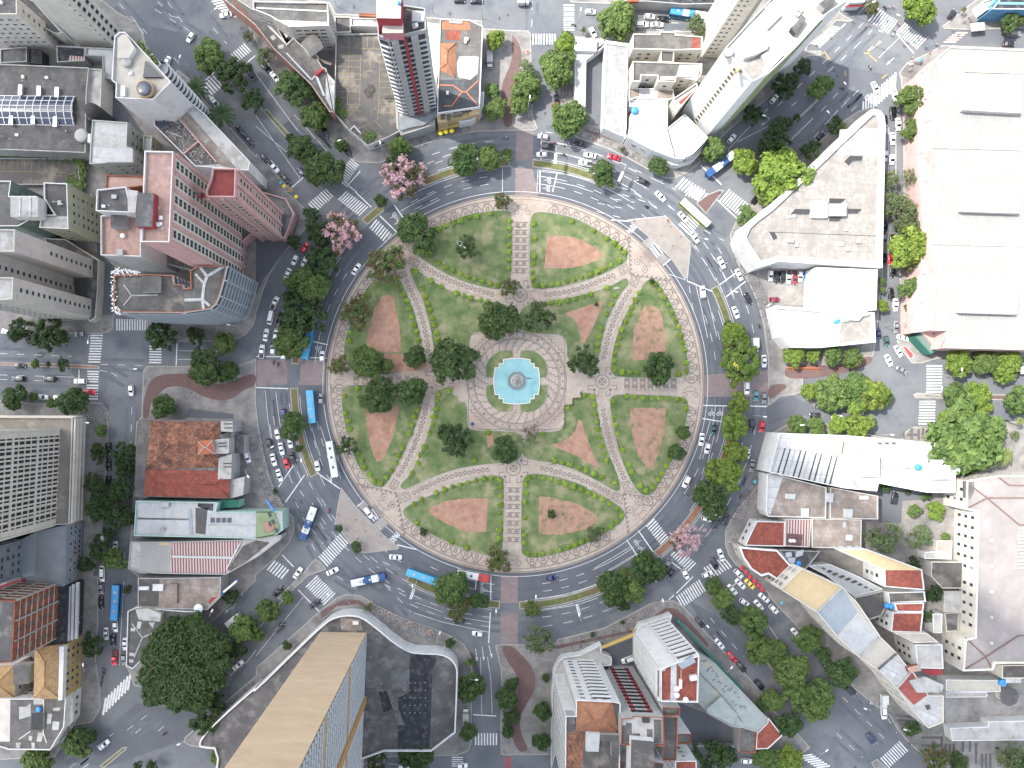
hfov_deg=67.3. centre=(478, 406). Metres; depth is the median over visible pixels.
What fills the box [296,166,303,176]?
car
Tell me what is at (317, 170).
tree
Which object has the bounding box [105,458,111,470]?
car
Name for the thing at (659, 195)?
car
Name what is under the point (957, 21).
pavement
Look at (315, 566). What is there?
traffic island
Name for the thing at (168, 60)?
car
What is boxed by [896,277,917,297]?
tree
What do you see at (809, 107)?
traffic island
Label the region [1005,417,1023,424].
palm tree
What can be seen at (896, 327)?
car
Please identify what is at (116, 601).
bus
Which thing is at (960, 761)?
tree
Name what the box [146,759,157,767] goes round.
tree
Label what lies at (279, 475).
car
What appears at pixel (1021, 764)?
tree
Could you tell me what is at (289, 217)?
building
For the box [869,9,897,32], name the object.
crosswalk
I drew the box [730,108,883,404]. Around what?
pavement
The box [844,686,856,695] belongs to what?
car
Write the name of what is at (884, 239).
car
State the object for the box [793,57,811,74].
tree
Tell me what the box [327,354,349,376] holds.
tree
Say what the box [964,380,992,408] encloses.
tree
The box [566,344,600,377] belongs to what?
tree
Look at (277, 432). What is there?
car
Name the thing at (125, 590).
tree
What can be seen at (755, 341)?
truck
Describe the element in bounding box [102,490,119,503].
tree
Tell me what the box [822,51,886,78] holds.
yellow marking
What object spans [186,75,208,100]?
palm tree
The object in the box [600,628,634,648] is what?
gate
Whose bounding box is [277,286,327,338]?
tree
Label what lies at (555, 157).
road sign
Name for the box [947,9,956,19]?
car
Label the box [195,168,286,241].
tower
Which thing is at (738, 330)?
tree
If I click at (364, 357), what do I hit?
tree
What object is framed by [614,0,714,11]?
shop row
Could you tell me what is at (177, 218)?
tower
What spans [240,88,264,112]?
tree
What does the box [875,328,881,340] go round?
car
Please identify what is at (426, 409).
wave mosaic
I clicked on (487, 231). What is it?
lawn
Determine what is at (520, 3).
truck
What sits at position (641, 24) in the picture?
car
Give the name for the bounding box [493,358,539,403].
fountain
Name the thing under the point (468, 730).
tree
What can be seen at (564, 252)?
bare soil
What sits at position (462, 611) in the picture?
tree
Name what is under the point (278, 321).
car
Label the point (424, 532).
tree
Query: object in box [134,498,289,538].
warehouse
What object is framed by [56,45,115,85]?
shed
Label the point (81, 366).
traffic island
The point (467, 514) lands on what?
bare soil
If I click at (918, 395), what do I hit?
traffic island
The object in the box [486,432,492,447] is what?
bare soil
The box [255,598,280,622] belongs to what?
tree
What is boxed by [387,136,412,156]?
tree
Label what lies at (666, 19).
car
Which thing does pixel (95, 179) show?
pavement
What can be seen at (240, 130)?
car
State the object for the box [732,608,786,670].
traffic island
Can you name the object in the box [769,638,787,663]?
tree
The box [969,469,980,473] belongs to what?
tree
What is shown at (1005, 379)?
tree
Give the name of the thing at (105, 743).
car
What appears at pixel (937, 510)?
tree
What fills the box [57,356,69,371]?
tree
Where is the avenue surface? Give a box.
[137,23,211,81]
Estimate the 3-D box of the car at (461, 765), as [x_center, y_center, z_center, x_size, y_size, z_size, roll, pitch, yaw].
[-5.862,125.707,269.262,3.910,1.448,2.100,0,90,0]
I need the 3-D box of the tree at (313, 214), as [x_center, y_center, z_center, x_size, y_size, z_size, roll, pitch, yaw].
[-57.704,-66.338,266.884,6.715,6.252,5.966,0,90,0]
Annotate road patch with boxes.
[72,58,891,767]
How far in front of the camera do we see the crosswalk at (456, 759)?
269.98 m
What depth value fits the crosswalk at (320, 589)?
269.98 m
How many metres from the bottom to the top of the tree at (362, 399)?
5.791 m
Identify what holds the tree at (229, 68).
on the road at (898, 416)
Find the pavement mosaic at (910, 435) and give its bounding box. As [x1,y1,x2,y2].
[86,65,990,767]
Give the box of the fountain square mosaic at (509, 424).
[466,331,566,430]
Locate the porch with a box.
[908,332,935,354]
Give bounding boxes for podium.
[199,608,457,767]
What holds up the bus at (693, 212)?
on the road at (898, 416)
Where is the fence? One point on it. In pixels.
(711, 656)
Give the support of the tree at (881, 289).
on the road at (898, 416)
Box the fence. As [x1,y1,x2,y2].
[674,618,743,690]
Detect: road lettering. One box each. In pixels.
[390,531,399,542]
[627,224,636,232]
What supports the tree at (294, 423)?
on the road at (898, 416)
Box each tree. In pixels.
[1,383,28,410]
[6,316,35,342]
[19,750,54,767]
[29,318,71,352]
[29,392,38,400]
[30,358,40,368]
[46,398,56,408]
[54,387,89,415]
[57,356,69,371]
[61,728,92,758]
[71,725,98,747]
[76,556,95,571]
[80,630,104,658]
[82,471,107,493]
[83,492,114,523]
[88,534,113,560]
[90,442,108,464]
[95,424,106,437]
[101,547,128,571]
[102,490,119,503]
[102,527,115,540]
[104,501,134,529]
[108,473,134,501]
[110,441,135,467]
[113,461,135,477]
[122,585,131,594]
[133,761,141,767]
[135,610,232,713]
[143,322,177,351]
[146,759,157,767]
[151,393,177,418]
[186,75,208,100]
[186,326,204,347]
[186,346,223,386]
[187,705,222,735]
[193,36,224,75]
[207,101,235,128]
[209,749,223,765]
[210,691,226,713]
[212,332,236,356]
[214,56,253,94]
[216,360,239,382]
[221,589,239,604]
[226,641,247,658]
[227,614,257,642]
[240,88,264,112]
[242,30,252,42]
[251,625,266,641]
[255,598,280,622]
[256,46,275,66]
[269,321,309,358]
[273,69,316,106]
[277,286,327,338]
[279,411,308,441]
[282,265,329,303]
[282,590,294,605]
[282,640,291,650]
[285,133,293,142]
[286,135,318,163]
[286,235,300,249]
[294,445,303,451]
[299,101,329,134]
[302,207,321,223]
[303,149,345,186]
[304,219,332,248]
[304,244,338,281]
[309,274,333,287]
[321,211,362,253]
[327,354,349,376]
[334,137,348,152]
[334,524,342,532]
[336,435,357,455]
[339,293,373,331]
[350,344,381,379]
[351,541,361,553]
[357,394,368,408]
[363,603,372,610]
[364,752,387,767]
[365,245,407,291]
[365,376,398,413]
[373,193,388,207]
[379,153,427,200]
[380,358,393,374]
[384,149,411,173]
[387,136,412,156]
[395,158,415,186]
[395,377,428,407]
[397,209,435,249]
[398,746,433,767]
[403,344,426,369]
[412,235,435,257]
[419,528,428,536]
[428,336,480,385]
[432,570,468,608]
[437,422,474,457]
[445,600,470,622]
[445,637,455,648]
[447,143,479,177]
[454,234,480,259]
[457,671,486,703]
[458,721,477,742]
[468,590,489,608]
[468,653,473,663]
[475,143,500,172]
[478,301,523,340]
[482,97,506,121]
[483,541,511,572]
[485,82,499,98]
[486,30,505,50]
[492,434,517,464]
[494,192,512,209]
[494,685,517,711]
[500,148,512,161]
[500,276,522,296]
[501,723,513,738]
[502,708,520,725]
[504,677,519,692]
[509,92,529,114]
[510,70,540,99]
[517,58,535,73]
[518,422,540,444]
[521,623,555,656]
[523,599,541,617]
[524,90,538,103]
[525,300,556,332]
[531,732,551,751]
[532,701,551,721]
[539,49,576,91]
[542,673,549,682]
[548,509,556,518]
[551,99,589,139]
[554,31,576,53]
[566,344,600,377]
[586,526,604,543]
[588,159,614,187]
[596,0,636,42]
[597,570,627,606]
[615,600,629,611]
[618,566,628,579]
[622,576,646,603]
[628,549,668,584]
[642,351,674,386]
[647,157,668,176]
[667,443,687,460]
[668,537,682,550]
[669,523,706,557]
[675,425,690,440]
[685,11,707,35]
[692,479,728,521]
[692,738,734,767]
[699,154,708,162]
[701,136,726,162]
[703,456,743,492]
[705,575,723,594]
[711,587,734,610]
[719,335,762,388]
[720,322,750,348]
[720,604,739,626]
[721,409,748,440]
[721,439,748,462]
[722,743,737,762]
[727,391,749,412]
[732,148,758,175]
[736,204,756,225]
[738,605,768,640]
[743,104,765,127]
[744,635,774,665]
[751,146,815,204]
[751,748,772,767]
[753,183,776,206]
[754,693,770,711]
[758,124,792,157]
[760,688,785,711]
[767,748,784,767]
[769,115,794,135]
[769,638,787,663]
[770,71,800,100]
[772,652,811,689]
[774,709,803,738]
[778,742,803,767]
[780,684,810,712]
[782,348,805,368]
[786,414,808,433]
[791,624,822,653]
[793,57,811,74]
[793,114,800,121]
[799,140,821,159]
[800,383,816,400]
[800,699,830,723]
[805,80,827,99]
[806,348,819,363]
[806,676,835,710]
[807,417,824,433]
[813,74,834,95]
[814,646,831,665]
[815,372,850,408]
[816,398,839,412]
[824,346,842,367]
[825,656,859,689]
[826,114,844,135]
[827,413,846,434]
[840,347,863,368]
[840,370,870,403]
[844,413,875,436]
[845,394,868,413]
[859,376,890,410]
[861,522,901,554]
[863,0,879,14]
[876,300,889,312]
[877,277,885,284]
[879,287,885,293]
[879,484,891,492]
[880,393,893,406]
[884,169,899,189]
[884,190,909,216]
[886,225,927,268]
[891,219,908,232]
[893,85,924,116]
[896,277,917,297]
[897,197,918,222]
[898,215,920,228]
[899,118,917,143]
[901,169,916,187]
[902,0,937,26]
[902,720,921,736]
[903,489,911,494]
[904,264,917,272]
[904,524,933,548]
[905,555,923,568]
[906,504,922,517]
[918,741,951,767]
[921,392,1007,475]
[923,492,932,500]
[923,610,935,622]
[925,501,944,521]
[925,584,943,602]
[937,407,949,422]
[940,532,949,539]
[942,382,966,407]
[943,350,972,377]
[949,749,968,767]
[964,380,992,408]
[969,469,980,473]
[971,402,993,413]
[972,351,999,374]
[992,351,1022,380]
[992,373,1014,384]
[992,741,1023,767]
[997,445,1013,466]
[1000,13,1019,34]
[1003,385,1023,415]
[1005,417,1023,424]
[1008,752,1023,767]
[1009,430,1020,439]
[1018,16,1023,26]
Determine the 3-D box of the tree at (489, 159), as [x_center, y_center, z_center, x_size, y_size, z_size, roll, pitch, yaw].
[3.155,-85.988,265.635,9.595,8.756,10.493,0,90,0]
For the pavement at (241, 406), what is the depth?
269.87 m
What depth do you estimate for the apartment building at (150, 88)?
232.00 m
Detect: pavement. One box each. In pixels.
[0,0,308,341]
[0,400,108,759]
[125,359,294,686]
[183,594,471,767]
[240,0,537,162]
[495,601,809,755]
[558,0,852,178]
[570,0,613,3]
[725,421,1023,767]
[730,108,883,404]
[897,45,1023,362]
[942,0,1023,29]
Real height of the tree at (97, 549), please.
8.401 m
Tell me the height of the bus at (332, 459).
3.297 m
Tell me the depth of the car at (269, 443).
268.91 m
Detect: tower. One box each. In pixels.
[0,0,74,49]
[0,229,104,322]
[31,0,120,46]
[127,151,246,274]
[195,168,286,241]
[225,632,366,767]
[376,0,436,139]
[633,612,698,767]
[681,0,848,136]
[702,0,761,57]
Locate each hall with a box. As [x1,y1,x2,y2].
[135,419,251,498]
[900,47,1023,352]
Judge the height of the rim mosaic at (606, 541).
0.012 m
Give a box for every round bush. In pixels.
[412,268,417,274]
[464,544,469,550]
[525,474,530,480]
[564,297,570,303]
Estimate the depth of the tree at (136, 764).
266.50 m
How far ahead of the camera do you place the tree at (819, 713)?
261.90 m
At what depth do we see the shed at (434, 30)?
266.00 m
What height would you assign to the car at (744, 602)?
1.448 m
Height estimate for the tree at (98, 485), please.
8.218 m
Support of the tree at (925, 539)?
on the road at (898, 416)
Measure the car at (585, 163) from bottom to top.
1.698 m
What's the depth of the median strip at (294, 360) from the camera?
269.84 m
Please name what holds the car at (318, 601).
on the road at (898, 416)
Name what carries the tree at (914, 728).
on the road at (898, 416)
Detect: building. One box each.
[0,64,115,160]
[0,181,100,242]
[0,415,86,540]
[0,520,83,587]
[0,581,58,662]
[0,687,81,749]
[50,580,83,644]
[87,120,160,174]
[96,186,135,229]
[101,175,192,272]
[110,265,257,324]
[112,32,208,142]
[126,605,194,668]
[154,104,267,188]
[223,0,338,121]
[241,192,297,245]
[253,1,335,50]
[436,19,483,130]
[573,38,605,108]
[603,665,664,767]
[623,98,707,168]
[627,31,702,91]
[668,83,697,121]
[730,109,885,272]
[732,543,819,578]
[738,517,861,547]
[756,432,959,492]
[757,471,877,518]
[764,563,943,727]
[765,265,877,348]
[829,546,943,674]
[937,664,1023,740]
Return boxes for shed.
[0,47,48,65]
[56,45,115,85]
[427,23,439,82]
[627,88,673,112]
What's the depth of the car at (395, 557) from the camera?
269.11 m
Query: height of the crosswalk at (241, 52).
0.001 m
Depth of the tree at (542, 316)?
262.64 m
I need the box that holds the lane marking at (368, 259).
[0,1,913,766]
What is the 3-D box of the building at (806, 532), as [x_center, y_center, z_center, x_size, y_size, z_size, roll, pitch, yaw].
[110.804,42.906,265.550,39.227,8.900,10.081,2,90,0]
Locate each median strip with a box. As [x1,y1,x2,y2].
[290,388,316,476]
[291,247,344,363]
[362,206,383,224]
[406,577,499,608]
[422,159,509,186]
[519,581,610,608]
[532,159,617,189]
[654,407,738,556]
[711,285,738,371]
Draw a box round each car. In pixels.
[1,328,8,333]
[12,376,24,381]
[14,363,25,368]
[38,394,48,399]
[43,376,56,381]
[74,379,86,383]
[75,332,85,336]
[83,389,95,394]
[98,583,104,593]
[98,596,104,608]
[98,739,109,749]
[99,565,105,575]
[99,573,105,581]
[103,627,109,639]
[105,442,111,454]
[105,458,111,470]
[106,476,111,486]
[110,634,116,646]
[111,651,117,664]
[112,621,118,631]
[113,541,118,548]
[121,654,125,664]
[122,637,126,649]
[128,385,133,395]
[164,56,171,63]
[186,31,195,42]
[209,97,218,106]
[219,11,232,18]
[232,659,243,670]
[235,125,245,136]
[243,134,254,146]
[243,451,251,462]
[247,72,256,79]
[259,345,265,358]
[260,153,269,163]
[261,64,271,74]
[263,328,269,341]
[266,438,272,448]
[267,160,279,173]
[267,310,274,324]
[269,71,278,82]
[270,296,279,310]
[270,344,275,354]
[270,453,277,465]
[272,585,283,596]
[273,621,285,632]
[274,428,280,438]
[275,318,281,330]
[275,469,282,481]
[278,442,284,454]
[280,173,290,184]
[281,409,285,419]
[283,268,291,279]
[283,458,289,468]
[287,440,293,447]
[289,452,296,464]
[291,254,298,265]
[293,567,302,578]
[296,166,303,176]
[300,242,308,252]
[301,256,307,266]
[309,598,321,608]
[314,460,320,470]
[318,393,323,404]
[320,351,324,361]
[321,126,329,137]
[326,567,338,575]
[345,149,352,156]
[351,263,360,275]
[363,506,373,518]
[389,554,401,559]
[454,0,464,3]
[454,618,464,623]
[456,762,467,767]
[470,0,481,3]
[472,630,482,636]
[536,151,547,157]
[537,134,548,139]
[541,143,553,149]
[546,574,557,579]
[554,94,558,102]
[573,140,585,147]
[578,160,592,166]
[583,152,596,158]
[585,8,595,14]
[588,26,596,37]
[607,154,619,160]
[621,655,632,663]
[635,21,648,27]
[636,177,649,185]
[644,13,654,19]
[650,22,662,27]
[654,190,665,201]
[657,16,669,22]
[664,559,670,567]
[666,568,674,578]
[677,211,688,222]
[681,568,689,579]
[682,475,690,487]
[689,231,699,243]
[695,616,705,628]
[698,433,704,445]
[699,286,705,298]
[701,570,712,577]
[704,442,710,453]
[710,423,716,435]
[710,557,718,569]
[711,518,719,529]
[714,638,724,649]
[717,256,725,268]
[717,549,724,561]
[721,513,728,525]
[726,133,735,143]
[726,584,737,594]
[726,651,737,662]
[731,306,739,318]
[733,568,743,578]
[734,268,743,280]
[734,578,745,589]
[736,661,746,672]
[739,598,749,605]
[741,757,751,763]
[743,292,751,304]
[743,382,750,394]
[744,578,754,589]
[748,419,755,431]
[748,459,754,471]
[750,194,756,204]
[753,390,758,400]
[753,599,763,610]
[753,679,764,690]
[758,421,764,431]
[758,592,769,602]
[761,354,767,367]
[761,392,766,403]
[768,270,772,280]
[768,604,778,613]
[769,94,778,103]
[769,297,779,302]
[773,271,778,283]
[779,271,785,283]
[785,270,791,283]
[790,627,800,636]
[791,270,797,284]
[797,271,802,281]
[809,412,819,417]
[814,131,824,141]
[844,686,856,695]
[866,733,875,744]
[870,81,879,93]
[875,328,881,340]
[880,707,887,718]
[882,253,886,263]
[882,335,889,346]
[883,220,887,232]
[883,234,885,244]
[884,354,892,366]
[885,150,888,161]
[887,254,893,264]
[887,287,894,300]
[889,106,895,119]
[889,132,895,144]
[889,154,895,164]
[889,266,895,277]
[890,491,897,504]
[891,88,897,101]
[892,298,898,310]
[893,320,899,332]
[893,345,902,357]
[895,118,901,130]
[895,365,907,374]
[896,334,908,341]
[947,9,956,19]
[1002,41,1014,46]
[1007,30,1020,36]
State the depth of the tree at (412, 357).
263.88 m
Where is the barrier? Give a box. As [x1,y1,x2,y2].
[787,367,819,370]
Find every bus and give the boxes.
[110,584,122,620]
[299,505,318,540]
[301,324,315,359]
[306,390,316,422]
[325,440,339,477]
[350,571,386,586]
[406,567,437,584]
[456,568,489,581]
[668,7,707,20]
[678,198,710,227]
[704,151,734,178]
[1017,366,1023,373]
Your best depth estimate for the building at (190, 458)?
260.45 m
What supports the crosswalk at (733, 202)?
on the road at (898, 416)
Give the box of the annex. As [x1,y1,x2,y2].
[917,538,962,632]
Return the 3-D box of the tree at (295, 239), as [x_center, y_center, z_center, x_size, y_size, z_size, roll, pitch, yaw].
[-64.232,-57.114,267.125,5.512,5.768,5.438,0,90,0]
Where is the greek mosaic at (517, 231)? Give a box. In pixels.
[353,222,676,542]
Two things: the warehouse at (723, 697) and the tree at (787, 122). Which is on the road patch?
the tree at (787, 122)
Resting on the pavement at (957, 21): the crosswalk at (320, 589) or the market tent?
the market tent
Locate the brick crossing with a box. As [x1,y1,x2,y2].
[257,131,767,643]
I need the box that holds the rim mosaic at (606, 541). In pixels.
[331,200,699,567]
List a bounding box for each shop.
[841,0,864,10]
[972,0,1023,21]
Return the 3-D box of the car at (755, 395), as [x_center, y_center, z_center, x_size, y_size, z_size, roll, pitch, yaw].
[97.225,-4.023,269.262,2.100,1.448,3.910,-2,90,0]
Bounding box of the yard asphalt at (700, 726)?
[92,52,922,742]
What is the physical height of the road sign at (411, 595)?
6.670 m
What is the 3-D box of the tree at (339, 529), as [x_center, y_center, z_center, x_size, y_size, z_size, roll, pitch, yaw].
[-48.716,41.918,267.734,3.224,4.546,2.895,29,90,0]
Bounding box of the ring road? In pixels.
[299,167,730,600]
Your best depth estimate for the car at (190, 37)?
269.04 m
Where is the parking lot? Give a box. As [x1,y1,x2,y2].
[0,156,88,190]
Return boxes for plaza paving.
[326,195,703,572]
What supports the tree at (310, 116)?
on the road at (898, 416)
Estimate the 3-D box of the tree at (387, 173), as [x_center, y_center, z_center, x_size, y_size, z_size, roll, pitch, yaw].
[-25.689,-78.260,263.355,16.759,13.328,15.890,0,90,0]
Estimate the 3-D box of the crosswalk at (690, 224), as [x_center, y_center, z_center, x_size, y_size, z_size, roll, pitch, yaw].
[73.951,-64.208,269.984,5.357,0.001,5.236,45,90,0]
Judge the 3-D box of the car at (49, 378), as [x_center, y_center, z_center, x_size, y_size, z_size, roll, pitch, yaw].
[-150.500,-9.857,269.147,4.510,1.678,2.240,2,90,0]
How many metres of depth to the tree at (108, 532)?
265.46 m
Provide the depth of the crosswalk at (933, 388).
269.98 m
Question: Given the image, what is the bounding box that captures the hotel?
[550,641,620,767]
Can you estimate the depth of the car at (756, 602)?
269.07 m
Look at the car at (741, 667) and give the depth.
269.09 m
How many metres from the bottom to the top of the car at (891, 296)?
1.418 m
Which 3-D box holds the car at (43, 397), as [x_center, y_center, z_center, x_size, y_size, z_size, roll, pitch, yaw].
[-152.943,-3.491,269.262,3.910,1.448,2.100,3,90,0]
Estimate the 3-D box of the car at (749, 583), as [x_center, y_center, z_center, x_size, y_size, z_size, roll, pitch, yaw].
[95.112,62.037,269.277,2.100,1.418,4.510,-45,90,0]
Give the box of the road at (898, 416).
[0,0,1023,767]
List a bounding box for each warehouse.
[128,531,286,574]
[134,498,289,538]
[138,573,238,611]
[600,40,627,143]
[693,646,767,732]
[807,560,885,619]
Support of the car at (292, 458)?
on the road at (898, 416)
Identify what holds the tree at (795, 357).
on the road at (898, 416)
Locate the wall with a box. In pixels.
[689,743,734,747]
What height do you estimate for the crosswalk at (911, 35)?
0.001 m
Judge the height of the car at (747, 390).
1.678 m
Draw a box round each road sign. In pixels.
[409,581,416,598]
[554,146,556,163]
[576,604,581,621]
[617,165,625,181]
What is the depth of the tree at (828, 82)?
263.70 m
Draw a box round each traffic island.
[0,362,99,368]
[100,747,126,767]
[224,73,262,110]
[262,109,307,156]
[277,559,325,600]
[335,488,398,553]
[628,216,690,278]
[696,190,723,213]
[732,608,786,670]
[795,100,818,121]
[867,40,881,50]
[871,759,886,767]
[902,346,913,358]
[913,393,940,397]
[942,394,1016,399]
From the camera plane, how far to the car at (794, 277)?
268.88 m
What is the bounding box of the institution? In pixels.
[942,472,1023,670]
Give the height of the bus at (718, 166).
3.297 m
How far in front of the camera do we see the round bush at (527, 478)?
268.86 m
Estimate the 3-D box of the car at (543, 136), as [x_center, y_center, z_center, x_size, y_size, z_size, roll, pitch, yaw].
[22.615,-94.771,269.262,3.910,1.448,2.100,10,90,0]
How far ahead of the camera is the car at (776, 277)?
269.11 m
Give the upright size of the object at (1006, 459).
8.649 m
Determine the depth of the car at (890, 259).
268.95 m
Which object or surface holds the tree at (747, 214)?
on the road at (898, 416)
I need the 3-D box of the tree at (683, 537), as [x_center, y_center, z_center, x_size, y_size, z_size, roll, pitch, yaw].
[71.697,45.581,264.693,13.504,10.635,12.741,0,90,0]
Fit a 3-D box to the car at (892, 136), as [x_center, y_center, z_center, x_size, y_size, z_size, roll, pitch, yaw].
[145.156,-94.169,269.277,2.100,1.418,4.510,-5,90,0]
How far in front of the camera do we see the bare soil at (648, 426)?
269.77 m
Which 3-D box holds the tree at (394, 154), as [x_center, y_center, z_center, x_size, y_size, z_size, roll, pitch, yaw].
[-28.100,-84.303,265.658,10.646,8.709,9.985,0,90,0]
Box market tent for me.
[967,22,984,34]
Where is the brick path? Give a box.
[143,35,871,751]
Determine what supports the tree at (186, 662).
on the road at (898, 416)
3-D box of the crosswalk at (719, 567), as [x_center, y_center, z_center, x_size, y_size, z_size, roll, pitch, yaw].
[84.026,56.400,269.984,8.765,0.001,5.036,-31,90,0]
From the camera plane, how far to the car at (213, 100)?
268.89 m
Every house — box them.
[0,656,33,696]
[33,635,81,700]
[334,13,377,33]
[732,727,756,752]
[755,712,781,748]
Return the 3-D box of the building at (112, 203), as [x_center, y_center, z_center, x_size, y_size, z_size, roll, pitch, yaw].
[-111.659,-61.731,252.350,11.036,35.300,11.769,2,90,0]
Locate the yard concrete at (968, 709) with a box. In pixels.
[56,45,1023,722]
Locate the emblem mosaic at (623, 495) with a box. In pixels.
[331,204,698,565]
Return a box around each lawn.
[341,384,424,486]
[343,278,422,374]
[400,387,523,489]
[402,475,504,555]
[409,267,513,354]
[419,210,511,289]
[485,350,512,377]
[485,384,513,411]
[519,278,628,375]
[520,350,547,377]
[520,384,547,411]
[520,473,624,557]
[522,392,620,491]
[529,211,627,289]
[610,279,689,378]
[610,394,688,495]
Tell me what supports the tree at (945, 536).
on the road at (898, 416)
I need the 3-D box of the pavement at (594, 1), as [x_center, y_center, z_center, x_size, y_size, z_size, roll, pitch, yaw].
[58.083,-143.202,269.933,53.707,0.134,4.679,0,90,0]
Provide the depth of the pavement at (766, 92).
269.87 m
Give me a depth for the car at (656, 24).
269.11 m
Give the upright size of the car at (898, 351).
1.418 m
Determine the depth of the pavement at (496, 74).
269.87 m
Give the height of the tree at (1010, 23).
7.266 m
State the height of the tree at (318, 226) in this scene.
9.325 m
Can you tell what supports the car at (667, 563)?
on the road at (898, 416)
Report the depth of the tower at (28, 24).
259.54 m
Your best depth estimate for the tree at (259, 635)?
264.73 m
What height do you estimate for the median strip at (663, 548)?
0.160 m
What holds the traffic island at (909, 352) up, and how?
on the road at (898, 416)
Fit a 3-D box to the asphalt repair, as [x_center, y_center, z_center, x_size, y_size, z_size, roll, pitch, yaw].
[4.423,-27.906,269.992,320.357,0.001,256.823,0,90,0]
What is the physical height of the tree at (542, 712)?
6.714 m
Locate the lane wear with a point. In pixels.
(622, 204)
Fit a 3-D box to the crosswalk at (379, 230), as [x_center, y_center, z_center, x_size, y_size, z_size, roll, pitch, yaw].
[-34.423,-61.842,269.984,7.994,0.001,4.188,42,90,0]
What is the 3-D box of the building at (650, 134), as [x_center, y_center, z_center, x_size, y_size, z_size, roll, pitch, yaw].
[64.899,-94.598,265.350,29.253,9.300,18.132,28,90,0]
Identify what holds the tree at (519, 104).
on the road at (898, 416)
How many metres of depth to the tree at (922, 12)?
261.65 m
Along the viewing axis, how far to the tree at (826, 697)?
261.51 m
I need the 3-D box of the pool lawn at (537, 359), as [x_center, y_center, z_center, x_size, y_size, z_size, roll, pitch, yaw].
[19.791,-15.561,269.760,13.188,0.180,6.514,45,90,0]
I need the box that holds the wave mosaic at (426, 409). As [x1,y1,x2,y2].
[394,263,634,495]
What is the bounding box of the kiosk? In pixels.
[994,686,1018,705]
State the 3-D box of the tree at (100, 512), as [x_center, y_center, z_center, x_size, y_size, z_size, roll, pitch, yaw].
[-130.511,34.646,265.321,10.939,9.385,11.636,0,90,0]
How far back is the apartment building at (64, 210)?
249.00 m
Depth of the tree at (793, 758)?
262.45 m
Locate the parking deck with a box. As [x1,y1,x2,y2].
[334,33,400,150]
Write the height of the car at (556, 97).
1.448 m
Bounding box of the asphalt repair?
[36,18,880,690]
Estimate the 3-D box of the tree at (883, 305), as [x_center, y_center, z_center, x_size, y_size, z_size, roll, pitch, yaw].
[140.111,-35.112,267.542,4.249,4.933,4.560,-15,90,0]
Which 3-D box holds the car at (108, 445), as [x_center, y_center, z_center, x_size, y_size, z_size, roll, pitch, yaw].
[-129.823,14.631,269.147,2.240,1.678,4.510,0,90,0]
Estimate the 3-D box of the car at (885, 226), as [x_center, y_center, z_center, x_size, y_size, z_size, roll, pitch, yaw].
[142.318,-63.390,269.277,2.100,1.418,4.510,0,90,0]
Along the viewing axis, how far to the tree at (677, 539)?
265.55 m
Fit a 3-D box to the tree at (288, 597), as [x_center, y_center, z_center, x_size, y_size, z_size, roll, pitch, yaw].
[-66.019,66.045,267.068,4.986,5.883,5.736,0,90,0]
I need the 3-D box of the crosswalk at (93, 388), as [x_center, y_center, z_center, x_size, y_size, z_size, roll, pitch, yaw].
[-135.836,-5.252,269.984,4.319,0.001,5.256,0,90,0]
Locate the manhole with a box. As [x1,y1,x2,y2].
[124,14,858,767]
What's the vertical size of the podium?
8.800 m
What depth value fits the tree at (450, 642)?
266.08 m
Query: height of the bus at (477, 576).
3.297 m
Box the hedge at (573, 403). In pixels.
[563,392,581,427]
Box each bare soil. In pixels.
[366,294,400,352]
[366,406,397,460]
[430,498,487,531]
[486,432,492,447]
[538,496,597,534]
[544,236,602,268]
[553,420,599,467]
[564,300,603,343]
[630,408,665,468]
[633,305,664,360]
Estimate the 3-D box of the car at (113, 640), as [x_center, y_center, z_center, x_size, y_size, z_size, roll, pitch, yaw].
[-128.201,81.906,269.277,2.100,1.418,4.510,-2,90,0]
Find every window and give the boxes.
[173,230,176,238]
[176,161,179,170]
[178,216,181,224]
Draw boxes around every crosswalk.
[87,371,98,381]
[87,385,97,399]
[88,335,102,362]
[102,674,130,714]
[116,319,145,330]
[149,341,161,362]
[205,75,221,96]
[212,0,235,18]
[231,44,250,61]
[267,560,288,578]
[306,576,334,604]
[308,188,332,209]
[319,534,347,566]
[338,191,367,215]
[342,159,358,185]
[370,219,390,242]
[452,757,462,765]
[475,733,496,744]
[506,757,510,767]
[532,34,555,44]
[563,5,573,30]
[646,519,667,544]
[650,244,662,256]
[671,549,695,570]
[676,178,704,199]
[676,580,704,605]
[679,215,698,233]
[686,186,707,200]
[704,559,731,577]
[720,189,747,214]
[803,754,829,767]
[811,26,840,44]
[862,72,895,109]
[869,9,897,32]
[880,741,907,767]
[896,23,925,48]
[918,401,934,423]
[926,365,941,382]
[926,385,941,391]
[944,32,967,42]
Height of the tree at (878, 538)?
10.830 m
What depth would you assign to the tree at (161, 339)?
261.95 m
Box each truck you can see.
[224,612,240,627]
[463,707,468,725]
[487,50,492,68]
[517,0,528,6]
[751,338,759,351]
[879,693,888,707]
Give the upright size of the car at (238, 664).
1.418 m
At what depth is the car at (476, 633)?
269.00 m
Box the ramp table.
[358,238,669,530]
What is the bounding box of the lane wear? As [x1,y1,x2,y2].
[0,0,893,767]
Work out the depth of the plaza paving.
269.85 m

